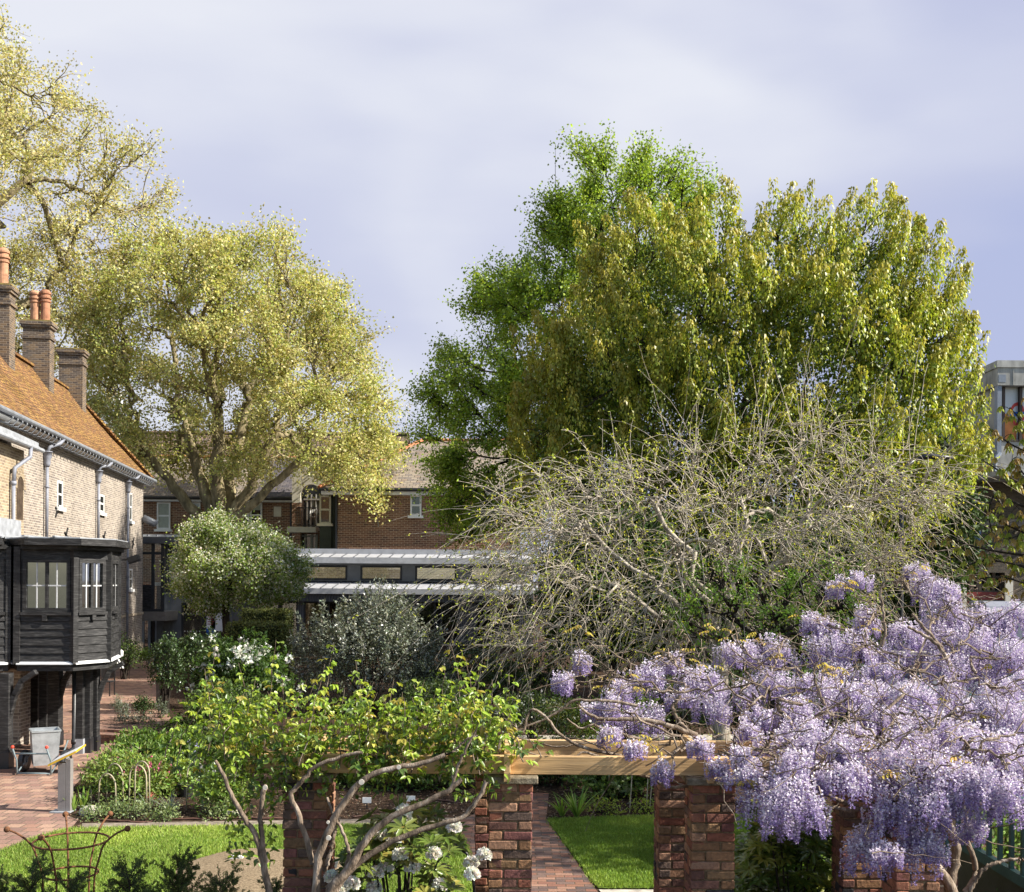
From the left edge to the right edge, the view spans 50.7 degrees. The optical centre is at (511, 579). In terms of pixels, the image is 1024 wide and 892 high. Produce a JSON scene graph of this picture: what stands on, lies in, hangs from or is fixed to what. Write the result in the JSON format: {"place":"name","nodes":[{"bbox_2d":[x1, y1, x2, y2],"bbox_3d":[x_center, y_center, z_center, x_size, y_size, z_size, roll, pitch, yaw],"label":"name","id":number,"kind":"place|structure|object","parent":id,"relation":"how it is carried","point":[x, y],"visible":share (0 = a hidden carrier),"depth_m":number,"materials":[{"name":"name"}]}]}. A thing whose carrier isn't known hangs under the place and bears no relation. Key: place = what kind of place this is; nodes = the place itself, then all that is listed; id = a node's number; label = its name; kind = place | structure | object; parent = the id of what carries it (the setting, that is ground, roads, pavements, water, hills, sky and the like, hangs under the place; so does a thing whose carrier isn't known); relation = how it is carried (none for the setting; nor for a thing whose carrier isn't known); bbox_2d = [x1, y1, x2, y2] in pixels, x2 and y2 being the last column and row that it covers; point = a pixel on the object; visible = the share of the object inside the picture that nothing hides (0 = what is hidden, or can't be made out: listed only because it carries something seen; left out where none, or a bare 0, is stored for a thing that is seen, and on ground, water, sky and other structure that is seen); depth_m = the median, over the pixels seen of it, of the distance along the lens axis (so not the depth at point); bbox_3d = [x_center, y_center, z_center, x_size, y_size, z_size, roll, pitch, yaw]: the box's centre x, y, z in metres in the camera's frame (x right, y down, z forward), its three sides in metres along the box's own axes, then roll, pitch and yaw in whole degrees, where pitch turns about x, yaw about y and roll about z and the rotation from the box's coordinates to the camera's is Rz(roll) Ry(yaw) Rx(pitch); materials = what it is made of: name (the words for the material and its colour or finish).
{"place":"outdoors","nodes":[
{"label":"outdoors","id":0,"kind":"place"},
{"bbox_2d":[0,658,208,850],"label":"brick paving","id":1,"kind":"structure","parent":0,"point":[28,803],"depth_m":19.80,"materials":[{"name":"red brick"}]},
{"bbox_2d":[11,726,71,774],"bbox_3d":[-8.808,3.224,20.334,0.893,0.801,0.864,0,0,0],"label":"barrow","id":2,"kind":"object","parent":1,"relation":"on","point":[44,744],"visible":0.79,"depth_m":20.21,"materials":[{"name":"metal"}]},
{"bbox_2d":[0,535,129,768],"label":"timber annexe","id":3,"kind":"structure","parent":1,"relation":"on","point":[60,604],"depth_m":21.49,"materials":[{"name":"black wood"}]},
{"bbox_2d":[0,559,4,614],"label":"window","id":4,"kind":"structure","parent":3,"relation":"in","point":[1,560],"depth_m":21.05,"materials":[{"name":"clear glass"}]},
{"bbox_2d":[20,559,70,614],"bbox_3d":[-9.124,0.146,21.180,0.958,1.100,0.125,0,0,-5],"label":"window","id":5,"kind":"structure","parent":3,"relation":"in","point":[25,610],"depth_m":21.16,"materials":[{"name":"grey glass"}]},
{"bbox_2d":[78,559,107,614],"bbox_3d":[-8.405,0.151,21.599,0.125,1.100,0.705,0,0,28],"label":"window","id":6,"kind":"structure","parent":3,"relation":"in","point":[100,592],"depth_m":21.62,"materials":[{"name":"white glass"}]},
{"bbox_2d":[112,560,120,613],"bbox_3d":[-8.324,0.152,22.603,0.125,1.100,0.964,0,0,-12],"label":"window","id":7,"kind":"structure","parent":3,"relation":"in","point":[115,564],"depth_m":22.76,"materials":[{"name":"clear glass"}]},
{"bbox_2d":[48,744,85,812],"bbox_3d":[-7.014,3.130,17.018,0.420,1.018,0.440,0,0,0],"label":"lectern sign","id":8,"kind":"object","parent":1,"relation":"on","point":[65,783],"visible":0.92,"depth_m":16.89,"materials":[{"name":"grey metal"}]},
{"bbox_2d":[109,693,130,720],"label":"lavender","id":9,"kind":"object","parent":1,"relation":"on","point":[118,702],"visible":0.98,"depth_m":27.60,"materials":[{"name":"green plant"}]},
{"bbox_2d":[110,631,146,678],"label":"wall shrub","id":10,"kind":"object","parent":1,"relation":"on","point":[127,663],"visible":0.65,"depth_m":38.91,"materials":[{"name":"green plant"}]},
{"bbox_2d":[113,711,156,724],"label":"ground plant","id":11,"kind":"object","parent":1,"relation":"on","point":[132,721],"visible":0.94,"depth_m":27.16,"materials":[{"name":"green plant"}]},
{"bbox_2d":[129,691,158,717],"bbox_3d":[-9.646,3.287,28.175,0.831,0.697,0.695,0,0,-27],"label":"box ball","id":12,"kind":"object","parent":1,"relation":"on","point":[143,704],"visible":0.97,"depth_m":28.14,"materials":[{"name":"green plant"}]},
{"bbox_2d":[140,712,194,734],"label":"ground plant","id":13,"kind":"object","parent":1,"relation":"on","point":[166,724],"visible":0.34,"depth_m":24.71,"materials":[{"name":"green plant"}]},
{"bbox_2d":[143,455,294,638],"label":"slate roofed house","id":14,"kind":"structure","parent":0,"point":[164,508],"depth_m":64.00,"materials":[{"name":"red brick"}]},
{"bbox_2d":[154,502,172,531],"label":"window","id":15,"kind":"structure","parent":14,"relation":"in","point":[163,508],"depth_m":63.95,"materials":[{"name":"grey glass"}]},
{"bbox_2d":[130,404,413,458],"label":"pantiled house","id":16,"kind":"structure","parent":0,"point":[399,435],"depth_m":74.39,"materials":[{"name":"red brick"}]},
{"bbox_2d":[287,462,333,548],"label":"arched gable","id":17,"kind":"structure","parent":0,"point":[301,529],"depth_m":63.20,"materials":[{"name":"stone"}]},
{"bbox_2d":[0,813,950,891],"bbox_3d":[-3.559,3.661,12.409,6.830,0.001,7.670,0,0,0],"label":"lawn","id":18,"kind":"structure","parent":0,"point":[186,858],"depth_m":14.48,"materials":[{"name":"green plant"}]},
{"bbox_2d":[0,846,54,891],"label":"young yew","id":19,"kind":"object","parent":18,"relation":"on","point":[24,884],"visible":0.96,"depth_m":8.74,"materials":[{"name":"green plant"}]},
{"bbox_2d":[4,811,130,891],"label":"plant support","id":20,"kind":"object","parent":18,"relation":"on","point":[127,828],"visible":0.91,"depth_m":8.94,"materials":[{"name":"metal"}]},
{"bbox_2d":[49,867,92,891],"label":"young yew","id":21,"kind":"object","parent":18,"relation":"on","point":[74,886],"visible":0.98,"depth_m":8.73,"materials":[{"name":"green plant"}]},
{"bbox_2d":[101,851,155,891],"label":"young yew","id":22,"kind":"object","parent":18,"relation":"on","point":[126,883],"visible":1,"depth_m":8.75,"materials":[{"name":"green plant"}]},
{"bbox_2d":[149,841,206,891],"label":"young yew","id":23,"kind":"object","parent":18,"relation":"on","point":[180,880],"visible":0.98,"depth_m":8.71,"materials":[{"name":"green plant"}]},
{"bbox_2d":[194,860,249,891],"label":"young yew","id":24,"kind":"object","parent":18,"relation":"on","point":[214,884],"visible":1,"depth_m":8.74,"materials":[{"name":"green plant"}]},
{"bbox_2d":[175,848,341,891],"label":"sand bed","id":25,"kind":"object","parent":18,"relation":"on","point":[250,874],"visible":0.32,"depth_m":13.36,"materials":[{"name":"beige sand"}]},
{"bbox_2d":[0,0,1023,581],"label":"sky","id":26,"kind":"structure","parent":0,"point":[406,136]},
{"bbox_2d":[1,582,1023,891],"bbox_3d":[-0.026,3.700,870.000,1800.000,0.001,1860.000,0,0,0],"label":"ground","id":27,"kind":"structure","parent":0,"point":[177,698],"depth_m":19.25,"materials":[{"name":"brown plant"}]},
{"bbox_2d":[15,729,134,748],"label":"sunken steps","id":28,"kind":"structure","parent":27,"relation":"on","point":[107,735],"depth_m":25.43,"materials":[{"name":"brick"}]},
{"bbox_2d":[0,247,156,686],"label":"brick almshouse","id":29,"kind":"structure","parent":27,"relation":"on","point":[71,464],"depth_m":38.17,"materials":[{"name":"brick"}]},
{"bbox_2d":[71,798,116,822],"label":"edging plant","id":30,"kind":"object","parent":27,"relation":"on","point":[93,814],"visible":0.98,"depth_m":16.40,"materials":[{"name":"green plant"}]},
{"bbox_2d":[0,3,189,393],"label":"plane tree","id":31,"kind":"object","parent":27,"relation":"on","point":[44,156],"visible":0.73,"depth_m":55.19,"materials":[{"name":"yellow plant"}]},
{"bbox_2d":[73,747,127,792],"bbox_3d":[-7.018,3.284,18.748,1.122,0.831,1.087,0,0,0],"label":"bleeding heart","id":32,"kind":"object","parent":27,"relation":"on","point":[91,764],"visible":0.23,"depth_m":18.65,"materials":[{"name":"green plant"}]},
{"bbox_2d":[81,740,183,806],"bbox_3d":[-6.193,3.164,17.814,1.697,1.088,1.659,0,0,0],"label":"bleeding heart","id":33,"kind":"object","parent":27,"relation":"on","point":[126,766],"visible":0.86,"depth_m":17.64,"materials":[{"name":"green plant"}]},
{"bbox_2d":[112,795,154,820],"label":"edging plant","id":34,"kind":"object","parent":27,"relation":"on","point":[130,816],"visible":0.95,"depth_m":16.55,"materials":[{"name":"green plant"}]},
{"bbox_2d":[99,725,173,760],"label":"leafy perennial","id":35,"kind":"object","parent":27,"relation":"on","point":[141,737],"visible":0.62,"depth_m":20.57,"materials":[{"name":"green plant"}]},
{"bbox_2d":[139,795,180,822],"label":"edging plant","id":36,"kind":"object","parent":27,"relation":"on","point":[163,816],"visible":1,"depth_m":16.40,"materials":[{"name":"green plant"}]},
{"bbox_2d":[142,631,186,713],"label":"dark shrub","id":37,"kind":"object","parent":27,"relation":"on","point":[165,652],"visible":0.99,"depth_m":29.08,"materials":[{"name":"green plant"}]},
{"bbox_2d":[142,534,187,653],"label":"glazed link","id":38,"kind":"object","parent":27,"relation":"on","point":[151,615],"visible":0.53,"depth_m":49.33,"materials":[{"name":"grey glass"}]},
{"bbox_2d":[137,744,195,796],"bbox_3d":[-5.938,3.248,18.476,1.254,0.933,1.024,0,0,0],"label":"bleeding heart","id":39,"kind":"object","parent":27,"relation":"on","point":[177,780],"visible":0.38,"depth_m":18.32,"materials":[{"name":"green plant"}]},
{"bbox_2d":[142,727,191,760],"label":"leafy perennial","id":40,"kind":"object","parent":27,"relation":"on","point":[176,735],"visible":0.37,"depth_m":20.95,"materials":[{"name":"green plant"}]},
{"bbox_2d":[93,817,282,822],"bbox_3d":[-4.886,3.649,16.412,2.918,0.049,0.269,0,0,-5],"label":"edging","id":41,"kind":"object","parent":27,"relation":"on","point":[264,818],"visible":0.81,"depth_m":16.47,"materials":[{"name":"grey stone"}]},
{"bbox_2d":[158,623,225,701],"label":"dark shrub","id":42,"kind":"object","parent":27,"relation":"on","point":[195,640],"visible":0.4,"depth_m":30.19,"materials":[{"name":"green plant"}]},
{"bbox_2d":[185,719,235,759],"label":"leafy perennial","id":43,"kind":"object","parent":27,"relation":"on","point":[212,743],"visible":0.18,"depth_m":20.68,"materials":[{"name":"green plant"}]},
{"bbox_2d":[179,746,255,818],"bbox_3d":[-4.604,3.135,17.009,1.190,1.126,1.231,0,0,-29],"label":"bleeding heart","id":44,"kind":"object","parent":27,"relation":"on","point":[222,791],"visible":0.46,"depth_m":16.82,"materials":[{"name":"green plant"}]},
{"bbox_2d":[163,668,275,735],"bbox_3d":[-6.486,2.831,24.435,2.492,1.672,2.655,0,0,0],"label":"lilac bush","id":45,"kind":"object","parent":27,"relation":"on","point":[230,689],"visible":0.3,"depth_m":24.22,"materials":[{"name":"green plant"}]},
{"bbox_2d":[197,796,244,821],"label":"edging plant","id":46,"kind":"object","parent":27,"relation":"on","point":[218,813],"visible":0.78,"depth_m":16.58,"materials":[{"name":"green plant"}]},
{"bbox_2d":[50,199,417,565],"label":"plane tree","id":47,"kind":"object","parent":27,"relation":"on","point":[277,358],"visible":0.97,"depth_m":53.59,"materials":[{"name":"yellow plant"}]},
{"bbox_2d":[154,498,319,641],"bbox_3d":[-10.179,0.287,40.474,5.496,6.733,5.676,0,0,-40],"label":"hawthorn tree","id":48,"kind":"object","parent":27,"relation":"on","point":[221,582],"visible":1,"depth_m":39.56,"materials":[{"name":"green plant"}]},
{"bbox_2d":[185,626,305,717],"bbox_3d":[-6.640,2.398,26.381,2.922,2.530,2.583,0,0,0],"label":"lilac bush","id":49,"kind":"object","parent":27,"relation":"on","point":[243,651],"visible":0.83,"depth_m":26.08,"materials":[{"name":"green plant"}]},
{"bbox_2d":[224,619,292,689],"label":"clipped hedge","id":50,"kind":"object","parent":27,"relation":"on","point":[277,631],"visible":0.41,"depth_m":35.66,"materials":[{"name":"green plant"}]},
{"bbox_2d":[82,818,450,828],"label":"lawn edging path","id":51,"kind":"structure","parent":27,"relation":"on","point":[350,821],"depth_m":16.23,"materials":[{"name":"stone"}]},
{"bbox_2d":[238,606,295,675],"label":"clipped hedge","id":52,"kind":"object","parent":27,"relation":"on","point":[271,613],"visible":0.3,"depth_m":37.56,"materials":[{"name":"green plant"}]},
{"bbox_2d":[155,548,537,657],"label":"metal pavilion","id":53,"kind":"structure","parent":27,"relation":"on","point":[341,572],"depth_m":52.20,"materials":[{"name":"metal"}]},
{"bbox_2d":[68,773,653,829],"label":"bark mulch","id":54,"kind":"object","parent":27,"relation":"on","point":[163,796],"visible":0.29,"depth_m":17.68,"materials":[{"name":"brown wood"}]},
{"bbox_2d":[549,786,611,816],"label":"day lily","id":55,"kind":"object","parent":54,"relation":"on","point":[575,809],"visible":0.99,"depth_m":16.81,"materials":[{"name":"green plant"}]},
{"bbox_2d":[286,574,455,711],"bbox_3d":[-3.908,1.733,30.103,4.752,3.907,4.079,0,0,0],"label":"silver shrub","id":56,"kind":"object","parent":27,"relation":"on","point":[386,620],"visible":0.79,"depth_m":29.38,"materials":[{"name":"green plant"}]},
{"bbox_2d":[323,797,492,891],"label":"rhododendron","id":57,"kind":"object","parent":27,"relation":"on","point":[433,847],"visible":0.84,"depth_m":8.08,"materials":[{"name":"green plant"}]},
{"bbox_2d":[383,773,446,791],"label":"leafy perennial","id":58,"kind":"object","parent":27,"relation":"on","point":[400,785],"visible":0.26,"depth_m":18.79,"materials":[{"name":"green plant"}]},
{"bbox_2d":[317,438,520,549],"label":"brick wing","id":59,"kind":"structure","parent":27,"relation":"on","point":[343,524],"depth_m":59.00,"materials":[{"name":"brown brick"}]},
{"bbox_2d":[317,495,332,525],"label":"window","id":60,"kind":"structure","parent":59,"relation":"in","point":[324,506],"depth_m":59.26,"materials":[{"name":"white glass"}]},
{"bbox_2d":[408,495,423,517],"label":"window","id":61,"kind":"structure","parent":59,"relation":"in","point":[415,508],"depth_m":58.92,"materials":[{"name":"white paint"}]},
{"bbox_2d":[393,650,469,719],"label":"silver shrub","id":62,"kind":"object","parent":27,"relation":"on","point":[422,672],"visible":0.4,"depth_m":28.32,"materials":[{"name":"green plant"}]},
{"bbox_2d":[392,670,473,730],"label":"dark shrub","id":63,"kind":"object","parent":27,"relation":"on","point":[407,697],"visible":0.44,"depth_m":25.76,"materials":[{"name":"green plant"}]},
{"bbox_2d":[439,630,519,698],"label":"dark shrub","id":64,"kind":"object","parent":27,"relation":"on","point":[474,651],"visible":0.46,"depth_m":32.74,"materials":[{"name":"green plant"}]},
{"bbox_2d":[467,651,567,716],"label":"dark shrub","id":65,"kind":"object","parent":27,"relation":"on","point":[521,672],"visible":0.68,"depth_m":28.75,"materials":[{"name":"green plant"}]},
{"bbox_2d":[491,685,569,738],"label":"white flower shrub","id":66,"kind":"object","parent":27,"relation":"on","point":[523,706],"visible":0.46,"depth_m":24.85,"materials":[{"name":"green plant"}]},
{"bbox_2d":[390,119,729,671],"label":"lime tree","id":67,"kind":"object","parent":27,"relation":"on","point":[518,290],"visible":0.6,"depth_m":41.55,"materials":[{"name":"green plant"}]},
{"bbox_2d":[520,693,614,739],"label":"leafy shrub","id":68,"kind":"object","parent":27,"relation":"on","point":[572,715],"visible":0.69,"depth_m":22.93,"materials":[{"name":"green plant"}]},
{"bbox_2d":[561,775,639,801],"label":"leafy perennial","id":69,"kind":"object","parent":27,"relation":"on","point":[599,783],"visible":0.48,"depth_m":18.00,"materials":[{"name":"green plant"}]},
{"bbox_2d":[246,734,962,891],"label":"pergola","id":70,"kind":"object","parent":27,"relation":"on","point":[694,838],"visible":0.65,"depth_m":8.36,"materials":[{"name":"brick"}]},
{"bbox_2d":[155,641,553,891],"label":"climbing shrub","id":71,"kind":"object","parent":70,"relation":"attached to","point":[440,736],"visible":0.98,"depth_m":8.14,"materials":[{"name":"green plant"}]},
{"bbox_2d":[500,516,1023,891],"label":"wisteria","id":72,"kind":"object","parent":70,"relation":"attached to","point":[910,800],"visible":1,"depth_m":8.94,"materials":[{"name":"purple plant"}]},
{"bbox_2d":[586,794,627,815],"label":"edging plant","id":73,"kind":"object","parent":27,"relation":"on","point":[610,811],"visible":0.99,"depth_m":17.08,"materials":[{"name":"green plant"}]},
{"bbox_2d":[517,491,721,691],"bbox_3d":[2.905,0.643,28.921,5.678,6.162,4.827,0,0,0],"label":"dark tree","id":74,"kind":"object","parent":27,"relation":"on","point":[614,662],"visible":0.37,"depth_m":28.05,"materials":[{"name":"green plant"}]},
{"bbox_2d":[590,775,653,797],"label":"leafy perennial","id":75,"kind":"object","parent":27,"relation":"on","point":[637,781],"visible":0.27,"depth_m":18.28,"materials":[{"name":"green plant"}]},
{"bbox_2d":[582,681,671,739],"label":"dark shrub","id":76,"kind":"object","parent":27,"relation":"on","point":[638,700],"visible":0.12,"depth_m":23.79,"materials":[{"name":"green plant"}]},
{"bbox_2d":[627,791,654,814],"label":"edging plant","id":77,"kind":"object","parent":27,"relation":"on","point":[645,810],"visible":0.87,"depth_m":17.19,"materials":[{"name":"green plant"}]},
{"bbox_2d":[588,617,703,697],"bbox_3d":[4.164,2.303,34.001,3.739,2.877,3.574,0,0,0],"label":"dark shrub","id":78,"kind":"object","parent":27,"relation":"on","point":[601,656],"visible":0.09,"depth_m":33.85,"materials":[{"name":"green plant"}]},
{"bbox_2d":[634,662,709,739],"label":"dark shrub","id":79,"kind":"object","parent":27,"relation":"on","point":[672,716],"visible":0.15,"depth_m":24.87,"materials":[{"name":"green plant"}]},
{"bbox_2d":[353,304,1023,740],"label":"bare tree","id":80,"kind":"object","parent":27,"relation":"on","point":[535,534],"visible":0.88,"depth_m":19.20,"materials":[{"name":"beige plant"}]},
{"bbox_2d":[679,631,802,695],"bbox_3d":[6.996,2.321,32.864,4.100,2.879,4.140,0,0,0],"label":"dark shrub","id":81,"kind":"object","parent":27,"relation":"on","point":[709,663],"visible":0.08,"depth_m":33.05,"materials":[{"name":"green plant"}]},
{"bbox_2d":[679,664,809,740],"bbox_3d":[5.178,2.760,23.971,2.984,1.978,2.791,0,0,0],"label":"dark shrub","id":82,"kind":"object","parent":27,"relation":"on","point":[733,722],"visible":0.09,"depth_m":23.83,"materials":[{"name":"green plant"}]},
{"bbox_2d":[504,174,996,682],"bbox_3d":[7.546,-4.643,35.950,15.612,16.852,13.126,0,0,0],"label":"maple tree","id":83,"kind":"object","parent":27,"relation":"on","point":[624,318],"visible":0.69,"depth_m":32.08,"materials":[{"name":"green plant"}]},
{"bbox_2d":[662,545,867,796],"bbox_3d":[4.252,1.585,18.019,3.457,4.302,2.720,0,0,0],"label":"apple tree","id":84,"kind":"object","parent":27,"relation":"on","point":[774,617],"visible":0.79,"depth_m":17.87,"materials":[{"name":"green plant"}]},
{"bbox_2d":[733,788,832,891],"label":"rhododendron","id":85,"kind":"object","parent":27,"relation":"on","point":[755,857],"visible":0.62,"depth_m":9.60,"materials":[{"name":"green plant"}]},
{"bbox_2d":[677,495,899,719],"bbox_3d":[7.149,0.721,29.037,6.199,6.066,4.995,0,0,0],"label":"dark tree","id":86,"kind":"object","parent":27,"relation":"on","point":[755,518],"visible":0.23,"depth_m":28.07,"materials":[{"name":"green plant"}]},
{"bbox_2d":[757,661,866,737],"bbox_3d":[6.478,2.733,22.912,2.630,2.047,2.410,0,0,-21],"label":"dark shrub","id":87,"kind":"object","parent":27,"relation":"on","point":[821,706],"visible":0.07,"depth_m":22.76,"materials":[{"name":"green plant"}]},
{"bbox_2d":[791,611,915,705],"bbox_3d":[9.657,2.041,30.896,3.986,3.474,3.876,0,0,0],"label":"dark shrub","id":88,"kind":"object","parent":27,"relation":"on","point":[853,665],"visible":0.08,"depth_m":30.60,"materials":[{"name":"green plant"}]},
{"bbox_2d":[898,453,954,649],"bbox_3d":[11.511,0.119,30.000,1.588,7.323,0.194,0,0,0],"label":"street lamp","id":89,"kind":"object","parent":27,"relation":"on","point":[901,525],"visible":0.39,"depth_m":29.95,"materials":[{"name":"black metal"}]},
{"bbox_2d":[849,465,1023,654],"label":"railway viaduct","id":90,"kind":"object","parent":27,"relation":"on","point":[999,569],"visible":0.19,"depth_m":50.00,"materials":[{"name":"brick"}]},
{"bbox_2d":[940,360,1023,481],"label":"station building","id":91,"kind":"structure","parent":90,"relation":"on","point":[1005,378],"depth_m":47.00,"materials":[{"name":"concrete"}]},
{"bbox_2d":[1002,387,1023,441],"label":"window","id":92,"kind":"structure","parent":91,"relation":"in","point":[1010,395],"depth_m":47.15,"materials":[{"name":"glass"}]},
{"bbox_2d":[868,659,1023,891],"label":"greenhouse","id":93,"kind":"object","parent":27,"relation":"on","point":[941,886],"visible":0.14,"depth_m":13.45,"materials":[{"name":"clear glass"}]},
{"bbox_2d":[892,651,1023,756],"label":"garden wall","id":94,"kind":"structure","parent":27,"relation":"on","point":[951,658],"depth_m":23.00,"materials":[{"name":"brick"}]},
{"bbox_2d":[924,397,1023,600],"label":"chestnut tree","id":95,"kind":"object","parent":27,"relation":"on","point":[990,560],"visible":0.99,"depth_m":17.05,"materials":[{"name":"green plant"}]},
{"bbox_2d":[956,769,1023,891],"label":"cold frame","id":96,"kind":"object","parent":27,"relation":"on","point":[1006,876],"visible":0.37,"depth_m":9.26,"materials":[{"name":"green glass"}]},
{"bbox_2d":[460,793,596,891],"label":"brick path","id":97,"kind":"structure","parent":0,"point":[555,868],"depth_m":14.30,"materials":[{"name":"red brick"}]},
{"bbox_2d":[429,734,758,739],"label":"stone path","id":98,"kind":"structure","parent":0,"point":[652,736],"depth_m":25.44,"materials":[{"name":"grey stone"}]},
{"bbox_2d":[547,816,799,887],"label":"lawn","id":99,"kind":"structure","parent":0,"point":[614,855],"depth_m":14.52,"materials":[{"name":"green plant"}]},
{"bbox_2d":[695,662,867,685],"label":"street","id":100,"kind":"structure","parent":0,"point":[790,669],"depth_m":45.56,"materials":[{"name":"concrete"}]},
{"bbox_2d":[867,469,1008,650],"bbox_3d":[15.054,-0.442,40.050,5.628,8.517,6.850,0,0,0],"label":"dark tree","id":101,"kind":"object","parent":100,"relation":"on","point":[971,533],"visible":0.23,"depth_m":38.12,"materials":[{"name":"green plant"}]},
{"bbox_2d":[966,601,1023,651],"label":"delivery van","id":102,"kind":"object","parent":100,"relation":"on","point":[992,604],"visible":0.07,"depth_m":42.11,"materials":[{"name":"white paint"}]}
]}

